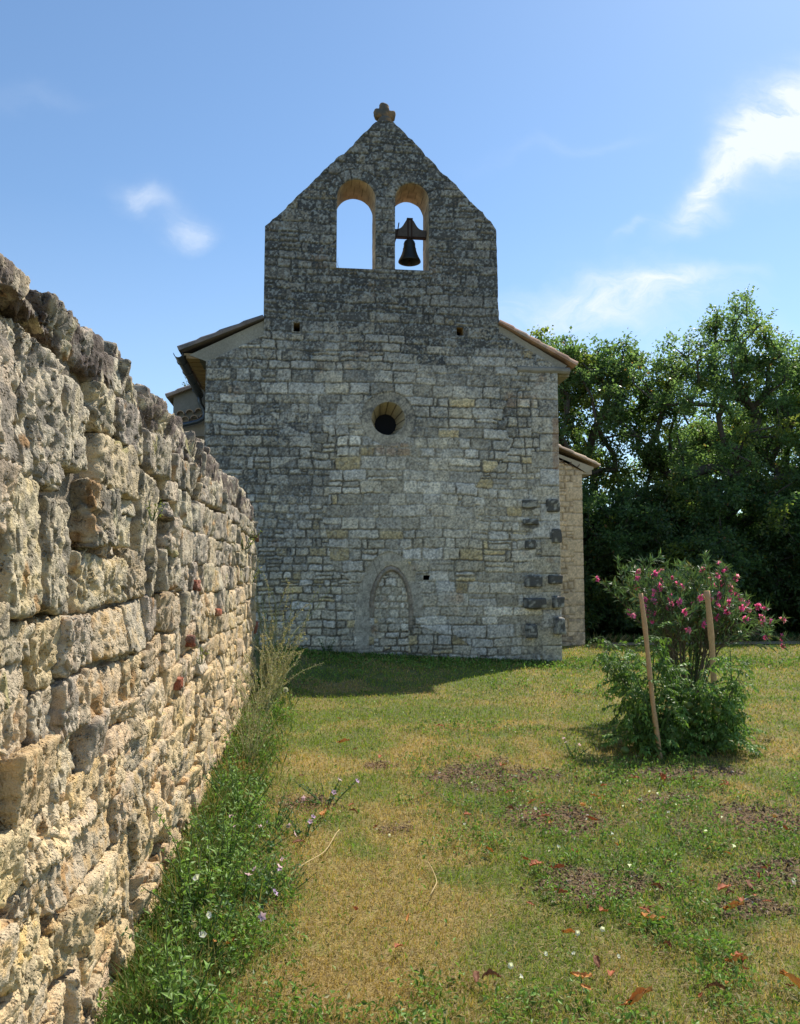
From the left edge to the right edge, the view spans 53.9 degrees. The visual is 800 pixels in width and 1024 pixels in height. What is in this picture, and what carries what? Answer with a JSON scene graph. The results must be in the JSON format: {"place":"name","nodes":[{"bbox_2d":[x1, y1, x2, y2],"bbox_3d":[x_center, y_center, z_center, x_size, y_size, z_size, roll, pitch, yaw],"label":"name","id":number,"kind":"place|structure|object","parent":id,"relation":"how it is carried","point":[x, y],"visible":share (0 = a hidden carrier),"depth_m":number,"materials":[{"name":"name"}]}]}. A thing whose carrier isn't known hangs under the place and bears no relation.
{"place":"outdoors","nodes":[
{"label":"outdoors","id":0,"kind":"place"},
{"bbox_2d":[0,0,799,513],"label":"sky","id":1,"kind":"structure","parent":0,"point":[634,165],"materials":[{"name":"blue"}]},
{"bbox_2d":[105,631,799,1023],"bbox_3d":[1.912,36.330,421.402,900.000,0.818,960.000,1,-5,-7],"label":"ground","id":2,"kind":"structure","parent":0,"point":[404,671],"depth_m":4.66,"materials":[{"name":"green plant"}]},
{"bbox_2d":[0,253,258,1023],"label":"stone wall","id":3,"kind":"structure","parent":2,"relation":"on","point":[116,606],"depth_m":2.68,"materials":[{"name":"beige stone"}]},
{"bbox_2d":[145,500,165,520],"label":"wall plant","id":4,"kind":"object","parent":3,"relation":"attached to","point":[154,513],"depth_m":3.47,"materials":[{"name":"green plant"}]},
{"bbox_2d":[190,645,210,664],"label":"wall plant","id":5,"kind":"object","parent":3,"relation":"attached to","point":[198,661],"depth_m":5.12,"materials":[{"name":"green plant"}]},
{"bbox_2d":[241,530,261,548],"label":"wall plant","id":6,"kind":"object","parent":3,"relation":"attached to","point":[251,543],"depth_m":8.28,"materials":[{"name":"green plant"}]},
{"bbox_2d":[120,883,241,968],"bbox_3d":[-0.893,1.741,3.285,0.469,0.276,0.399,1,-5,-10],"label":"leafy weed","id":7,"kind":"object","parent":2,"relation":"on","point":[210,935],"visible":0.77,"depth_m":3.31,"materials":[{"name":"green plant"}]},
{"bbox_2d":[192,874,198,880],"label":"bindweed flower","id":8,"kind":"object","parent":7,"relation":"on","point":[195,877],"visible":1,"depth_m":3.42,"materials":[{"name":"white plant"}]},
{"bbox_2d":[199,931,206,937],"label":"bindweed flower","id":9,"kind":"object","parent":7,"relation":"on","point":[204,934],"visible":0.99,"depth_m":3.20,"materials":[{"name":"white plant"}]},
{"bbox_2d":[139,873,235,1023],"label":"leafy weed","id":10,"kind":"object","parent":2,"relation":"on","point":[172,986],"visible":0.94,"depth_m":2.79,"materials":[{"name":"green plant"}]},
{"bbox_2d":[140,805,266,917],"bbox_3d":[-0.939,1.617,3.659,0.367,0.559,0.628,-2,-5,27],"label":"leafy weed","id":11,"kind":"object","parent":2,"relation":"on","point":[202,885],"visible":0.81,"depth_m":3.62,"materials":[{"name":"green plant"}]},
{"bbox_2d":[189,793,249,873],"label":"leafy weed","id":12,"kind":"object","parent":2,"relation":"on","point":[227,844],"visible":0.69,"depth_m":4.11,"materials":[{"name":"green plant"}]},
{"bbox_2d":[212,938,235,944],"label":"fallen leaf","id":13,"kind":"object","parent":2,"relation":"on","point":[227,942],"visible":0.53,"depth_m":3.33,"materials":[{"name":"orange plant"}]},
{"bbox_2d":[187,801,274,843],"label":"leafy weed","id":14,"kind":"object","parent":2,"relation":"on","point":[220,827],"visible":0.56,"depth_m":4.47,"materials":[{"name":"green plant"}]},
{"bbox_2d":[202,757,263,794],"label":"leafy weed","id":15,"kind":"object","parent":2,"relation":"on","point":[222,775],"visible":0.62,"depth_m":5.53,"materials":[{"name":"green plant"}]},
{"bbox_2d":[205,736,273,815],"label":"leafy weed","id":16,"kind":"object","parent":2,"relation":"on","point":[235,785],"visible":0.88,"depth_m":5.00,"materials":[{"name":"green plant"}]},
{"bbox_2d":[224,752,260,778],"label":"dry tuft","id":17,"kind":"object","parent":2,"relation":"on","point":[242,764],"visible":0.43,"depth_m":6.02,"materials":[{"name":"green plant"}]},
{"bbox_2d":[202,856,287,920],"bbox_3d":[-0.662,1.777,3.632,0.390,0.231,0.444,-5,-7,44],"label":"mallow","id":18,"kind":"object","parent":2,"relation":"on","point":[261,916],"visible":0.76,"depth_m":3.69,"materials":[{"name":"green plant"}]},
{"bbox_2d":[217,697,286,763],"bbox_3d":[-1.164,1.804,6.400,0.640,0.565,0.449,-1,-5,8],"label":"tall weed","id":19,"kind":"object","parent":2,"relation":"on","point":[256,750],"visible":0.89,"depth_m":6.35,"materials":[{"name":"green plant"}]},
{"bbox_2d":[213,809,295,855],"bbox_3d":[-0.806,1.836,4.485,0.390,0.231,0.444,3,-6,-36],"label":"mallow","id":20,"kind":"object","parent":2,"relation":"on","point":[262,848],"visible":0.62,"depth_m":4.45,"materials":[{"name":"green plant"}]},
{"bbox_2d":[230,667,288,733],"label":"tall weed","id":21,"kind":"object","parent":2,"relation":"on","point":[250,704],"visible":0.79,"depth_m":7.46,"materials":[{"name":"green plant"}]},
{"bbox_2d":[224,848,299,899],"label":"leafy weed","id":22,"kind":"object","parent":2,"relation":"on","point":[253,884],"visible":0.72,"depth_m":3.89,"materials":[{"name":"green plant"}]},
{"bbox_2d":[235,790,301,832],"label":"leafy weed","id":23,"kind":"object","parent":2,"relation":"on","point":[280,819],"visible":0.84,"depth_m":4.92,"materials":[{"name":"green plant"}]},
{"bbox_2d":[252,617,307,699],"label":"tall weed","id":24,"kind":"object","parent":2,"relation":"on","point":[284,671],"visible":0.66,"depth_m":9.60,"materials":[{"name":"green plant"}]},
{"bbox_2d":[241,636,322,712],"bbox_3d":[-1.466,1.838,8.764,1.023,0.904,0.719,4,-6,-38],"label":"tall weed","id":25,"kind":"object","parent":2,"relation":"on","point":[277,676],"visible":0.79,"depth_m":8.64,"materials":[{"name":"green plant"}]},
{"bbox_2d":[252,845,317,889],"bbox_3d":[-0.623,1.826,4.017,0.356,0.185,0.312,3,-6,-31],"label":"mallow","id":26,"kind":"object","parent":2,"relation":"on","point":[279,869],"visible":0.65,"depth_m":3.97,"materials":[{"name":"green plant"}]},
{"bbox_2d":[252,572,321,687],"bbox_3d":[-1.747,1.577,10.171,1.430,1.603,1.196,0,-5,6],"label":"tall weed","id":27,"kind":"object","parent":2,"relation":"on","point":[271,634],"visible":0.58,"depth_m":10.01,"materials":[{"name":"green plant"}]},
{"bbox_2d":[252,561,331,680],"bbox_3d":[-1.637,1.422,10.813,1.744,1.955,1.458,4,-6,-42],"label":"tall weed","id":28,"kind":"object","parent":2,"relation":"on","point":[260,624],"visible":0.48,"depth_m":10.72,"materials":[{"name":"green plant"}]},
{"bbox_2d":[266,805,325,837],"bbox_3d":[-0.646,1.898,4.785,0.332,0.196,0.378,1,-5,-16],"label":"mallow","id":29,"kind":"object","parent":2,"relation":"on","point":[310,821],"visible":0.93,"depth_m":4.77,"materials":[{"name":"green plant"}]},
{"bbox_2d":[292,839,305,842],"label":"fallen leaf","id":30,"kind":"object","parent":2,"relation":"on","point":[297,840],"visible":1,"depth_m":4.57,"materials":[{"name":"brown plant"}]},
{"bbox_2d":[291,829,339,872],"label":"straw stalk","id":31,"kind":"object","parent":2,"relation":"on","point":[321,853],"visible":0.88,"depth_m":4.42,"materials":[{"name":"beige plant"}]},
{"bbox_2d":[319,808,325,815],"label":"fallen leaf","id":32,"kind":"object","parent":2,"relation":"on","point":[323,812],"visible":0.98,"depth_m":5.18,"materials":[{"name":"orange plant"}]},
{"bbox_2d":[318,635,334,651],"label":"weed plant","id":33,"kind":"object","parent":2,"relation":"on","point":[324,649],"visible":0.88,"depth_m":13.93,"materials":[{"name":"green plant"}]},
{"bbox_2d":[293,771,364,804],"bbox_3d":[-0.511,1.956,5.504,0.444,0.231,0.390,-1,-5,17],"label":"mallow","id":34,"kind":"object","parent":2,"relation":"on","point":[334,791],"visible":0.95,"depth_m":5.54,"materials":[{"name":"green plant"}]},
{"bbox_2d":[92,645,571,1023],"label":"long grass","id":35,"kind":"structure","parent":2,"relation":"on","point":[145,995],"depth_m":3.68,"materials":[{"name":"green plant"}]},
{"bbox_2d":[337,738,349,742],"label":"fallen leaf","id":36,"kind":"object","parent":2,"relation":"on","point":[343,740],"visible":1,"depth_m":7.44,"materials":[{"name":"orange plant"}]},
{"bbox_2d":[165,102,600,661],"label":"church","id":37,"kind":"structure","parent":2,"relation":"on","point":[398,461],"depth_m":14.57,"materials":[{"name":"stone"}]},
{"bbox_2d":[372,402,404,434],"bbox_3d":[-0.243,-1.713,14.803,0.640,0.640,0.466,1,-5,-7],"label":"round window","id":38,"kind":"structure","parent":37,"relation":"in","point":[388,418],"depth_m":14.95,"materials":[{"name":"stone"}]},
{"bbox_2d":[395,218,425,266],"bbox_3d":[0.183,-5.232,15.274,0.657,0.922,0.438,3,-6,-37],"label":"church bell","id":39,"kind":"object","parent":37,"relation":"hanging from","point":[409,230],"visible":0.97,"depth_m":15.23,"materials":[{"name":"brown metal"}]},
{"bbox_2d":[428,862,436,895],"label":"straw stalk","id":40,"kind":"object","parent":2,"relation":"on","point":[435,878],"visible":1,"depth_m":4.08,"materials":[{"name":"beige plant"}]},
{"bbox_2d":[95,643,799,1023],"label":"weeds","id":41,"kind":"object","parent":2,"relation":"on","point":[251,921],"visible":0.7,"depth_m":4.01,"materials":[{"name":"green plant"}]},
{"bbox_2d":[473,971,479,982],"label":"fallen leaf","id":42,"kind":"object","parent":2,"relation":"on","point":[476,976],"visible":1,"depth_m":3.07,"materials":[{"name":"plant"}]},
{"bbox_2d":[482,968,500,978],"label":"fallen leaf","id":43,"kind":"object","parent":2,"relation":"on","point":[490,971],"visible":1,"depth_m":3.08,"materials":[{"name":"brown plant"}]},
{"bbox_2d":[264,756,799,919],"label":"soil crumbs","id":44,"kind":"object","parent":2,"relation":"on","point":[639,883],"visible":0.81,"depth_m":5.08,"materials":[{"name":"brown soil"}]},
{"bbox_2d":[529,858,543,865],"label":"fallen leaf","id":45,"kind":"object","parent":2,"relation":"on","point":[532,862],"visible":0.91,"depth_m":4.27,"materials":[{"name":"brown plant"}]},
{"bbox_2d":[549,864,564,867],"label":"fallen leaf","id":46,"kind":"object","parent":2,"relation":"on","point":[557,866],"visible":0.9,"depth_m":4.25,"materials":[{"name":"brown plant"}]},
{"bbox_2d":[553,888,567,892],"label":"fallen leaf","id":47,"kind":"object","parent":2,"relation":"on","point":[562,891],"visible":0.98,"depth_m":3.92,"materials":[{"name":"brown plant"}]},
{"bbox_2d":[561,928,575,932],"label":"fallen leaf","id":48,"kind":"object","parent":2,"relation":"on","point":[569,930],"visible":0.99,"depth_m":3.47,"materials":[{"name":"orange plant"}]},
{"bbox_2d":[555,736,597,757],"bbox_3d":[1.600,2.112,7.058,0.312,0.185,0.356,1,-5,-13],"label":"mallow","id":49,"kind":"object","parent":2,"relation":"on","point":[570,753],"visible":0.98,"depth_m":7.05,"materials":[{"name":"green plant"}]},
{"bbox_2d":[570,971,591,978],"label":"fallen leaf","id":50,"kind":"object","parent":2,"relation":"on","point":[578,973],"visible":0.91,"depth_m":3.09,"materials":[{"name":"orange plant"}]},
{"bbox_2d":[558,377,608,521],"bbox_3d":[4.520,-0.553,28.275,6.055,10.065,6.210,-4,-6,44],"label":"oak tree","id":51,"kind":"object","parent":2,"relation":"on","point":[570,437],"visible":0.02,"depth_m":27.12,"materials":[{"name":"green plant"}]},
{"bbox_2d":[579,983,592,989],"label":"fallen leaf","id":52,"kind":"object","parent":2,"relation":"on","point":[585,986],"visible":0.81,"depth_m":3.01,"materials":[{"name":"orange plant"}]},
{"bbox_2d":[593,955,600,967],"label":"fallen leaf","id":53,"kind":"object","parent":2,"relation":"on","point":[597,960],"visible":1,"depth_m":3.20,"materials":[{"name":"brown plant"}]},
{"bbox_2d":[607,970,614,976],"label":"fallen leaf","id":54,"kind":"object","parent":2,"relation":"on","point":[610,973],"visible":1,"depth_m":3.10,"materials":[{"name":"orange plant"}]},
{"bbox_2d":[527,325,699,634],"bbox_3d":[6.185,-1.004,25.734,6.514,10.558,6.352,-3,-6,34],"label":"oak tree","id":55,"kind":"object","parent":2,"relation":"on","point":[587,371],"visible":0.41,"depth_m":24.69,"materials":[{"name":"green plant"}]},
{"bbox_2d":[582,488,662,637],"bbox_3d":[5.442,1.648,23.011,5.954,4.740,4.141,0,-5,1],"label":"tree","id":56,"kind":"object","parent":2,"relation":"on","point":[600,604],"visible":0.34,"depth_m":21.91,"materials":[{"name":"green plant"}]},
{"bbox_2d":[624,985,652,1006],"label":"fallen leaf","id":57,"kind":"object","parent":2,"relation":"on","point":[638,994],"visible":0.98,"depth_m":2.92,"materials":[{"name":"orange plant"}]},
{"bbox_2d":[585,621,700,756],"bbox_3d":[2.328,1.662,7.424,1.039,1.260,1.165,-4,-6,43],"label":"shrub","id":58,"kind":"object","parent":2,"relation":"on","point":[642,736],"visible":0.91,"depth_m":7.21,"materials":[{"name":"green plant"}]},
{"bbox_2d":[638,906,651,912],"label":"fallen leaf","id":59,"kind":"object","parent":2,"relation":"on","point":[646,908],"visible":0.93,"depth_m":3.71,"materials":[{"name":"brown plant"}]},
{"bbox_2d":[638,593,662,758],"bbox_3d":[2.252,1.518,7.051,0.198,1.575,0.052,-3,-6,35],"label":"wooden stake","id":60,"kind":"object","parent":2,"relation":"on","point":[648,665],"visible":0.82,"depth_m":7.05,"materials":[{"name":"brown wood"}]},
{"bbox_2d":[640,912,664,920],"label":"fallen leaf","id":61,"kind":"object","parent":2,"relation":"on","point":[652,916],"visible":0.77,"depth_m":3.62,"materials":[{"name":"orange plant"}]},
{"bbox_2d":[651,882,663,889],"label":"fallen leaf","id":62,"kind":"object","parent":2,"relation":"on","point":[659,885],"visible":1,"depth_m":3.97,"materials":[{"name":"brown plant"}]},
{"bbox_2d":[660,773,666,780],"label":"fallen leaf","id":63,"kind":"object","parent":2,"relation":"on","point":[663,776],"visible":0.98,"depth_m":6.09,"materials":[{"name":"brown plant"}]},
{"bbox_2d":[663,940,671,947],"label":"fallen leaf","id":64,"kind":"object","parent":2,"relation":"on","point":[668,943],"visible":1,"depth_m":3.35,"materials":[{"name":"brown plant"}]},
{"bbox_2d":[594,476,756,632],"bbox_3d":[7.756,1.511,22.815,4.360,4.989,6.268,-1,-5,11],"label":"tree","id":65,"kind":"object","parent":2,"relation":"on","point":[690,547],"visible":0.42,"depth_m":21.72,"materials":[{"name":"green plant"}]},
{"bbox_2d":[583,514,799,638],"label":"thicket","id":66,"kind":"object","parent":2,"relation":"on","point":[638,630],"depth_m":24.71,"materials":[{"name":"green plant"}]},
{"bbox_2d":[592,548,790,709],"bbox_3d":[3.330,1.371,9.026,1.958,1.961,1.912,1,-5,-7],"label":"oleander","id":67,"kind":"object","parent":2,"relation":"on","point":[674,595],"visible":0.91,"depth_m":8.77,"materials":[{"name":"green plant"}]},
{"bbox_2d":[597,283,799,634],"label":"oak tree","id":68,"kind":"object","parent":2,"relation":"on","point":[740,448],"visible":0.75,"depth_m":24.36,"materials":[{"name":"green plant"}]},
{"bbox_2d":[651,651,766,757],"bbox_3d":[2.904,1.790,7.316,0.994,1.026,0.938,1,-5,-7],"label":"shrub","id":69,"kind":"object","parent":2,"relation":"on","point":[715,731],"visible":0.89,"depth_m":7.14,"materials":[{"name":"green plant"}]},
{"bbox_2d":[704,591,716,708],"bbox_3d":[3.072,1.568,7.719,0.140,1.584,0.060,1,-5,-7],"label":"wooden stake","id":70,"kind":"object","parent":2,"relation":"on","point":[710,630],"visible":0.48,"depth_m":7.73,"materials":[{"name":"brown wood"}]},
{"bbox_2d":[704,981,725,990],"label":"fallen leaf","id":71,"kind":"object","parent":2,"relation":"on","point":[716,983],"visible":1,"depth_m":3.00,"materials":[{"name":"brown plant"}]},
{"bbox_2d":[717,883,730,890],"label":"fallen leaf","id":72,"kind":"object","parent":2,"relation":"on","point":[721,886],"visible":1,"depth_m":3.97,"materials":[{"name":"brown plant"}]},
{"bbox_2d":[659,406,793,631],"bbox_3d":[12.244,0.192,30.271,5.479,8.881,5.343,-1,-5,8],"label":"oak tree","id":73,"kind":"object","parent":2,"relation":"on","point":[714,429],"visible":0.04,"depth_m":29.46,"materials":[{"name":"green plant"}]},
{"bbox_2d":[656,469,799,636],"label":"hawthorn","id":74,"kind":"object","parent":2,"relation":"on","point":[767,587],"visible":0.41,"depth_m":21.93,"materials":[{"name":"green plant"}]},
{"bbox_2d":[726,888,734,895],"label":"fallen leaf","id":75,"kind":"object","parent":2,"relation":"on","point":[728,891],"visible":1,"depth_m":3.92,"materials":[{"name":"brown plant"}]},
{"bbox_2d":[723,900,743,909],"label":"fallen leaf","id":76,"kind":"object","parent":2,"relation":"on","point":[733,903],"visible":0.98,"depth_m":3.74,"materials":[{"name":"brown plant"}]},
{"bbox_2d":[725,954,747,962],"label":"fallen leaf","id":77,"kind":"object","parent":2,"relation":"on","point":[735,957],"visible":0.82,"depth_m":3.22,"materials":[{"name":"orange plant"}]},
{"bbox_2d":[735,951,744,963],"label":"fallen leaf","id":78,"kind":"object","parent":2,"relation":"on","point":[736,952],"visible":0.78,"depth_m":3.26,"materials":[{"name":"orange plant"}]},
{"bbox_2d":[746,879,754,890],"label":"fallen leaf","id":79,"kind":"object","parent":2,"relation":"on","point":[750,884],"visible":0.94,"depth_m":4.01,"materials":[{"name":"brown plant"}]},
{"bbox_2d":[723,341,799,486],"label":"oak tree","id":80,"kind":"object","parent":2,"relation":"on","point":[784,457],"visible":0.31,"depth_m":25.29,"materials":[{"name":"green plant"}]},
{"bbox_2d":[748,473,799,632],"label":"hawthorn","id":81,"kind":"object","parent":2,"relation":"on","point":[796,599],"visible":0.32,"depth_m":22.12,"materials":[{"name":"green plant"}]},
{"bbox_2d":[769,424,799,482],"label":"oak tree","id":82,"kind":"object","parent":2,"relation":"on","point":[796,462],"visible":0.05,"depth_m":29.55,"materials":[{"name":"green plant"}]},
{"bbox_2d":[779,969,799,987],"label":"fallen leaf","id":83,"kind":"object","parent":2,"relation":"on","point":[794,979],"visible":1,"depth_m":3.04,"materials":[{"name":"orange plant"}]},
{"bbox_2d":[585,630,799,643],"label":"rough grass","id":84,"kind":"structure","parent":0,"point":[629,638],"depth_m":19.37,"materials":[{"name":"green plant"}]},
{"bbox_2d":[606,641,799,644],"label":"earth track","id":85,"kind":"structure","parent":0,"point":[759,642],"depth_m":18.70,"materials":[{"name":"soil"}]}
]}

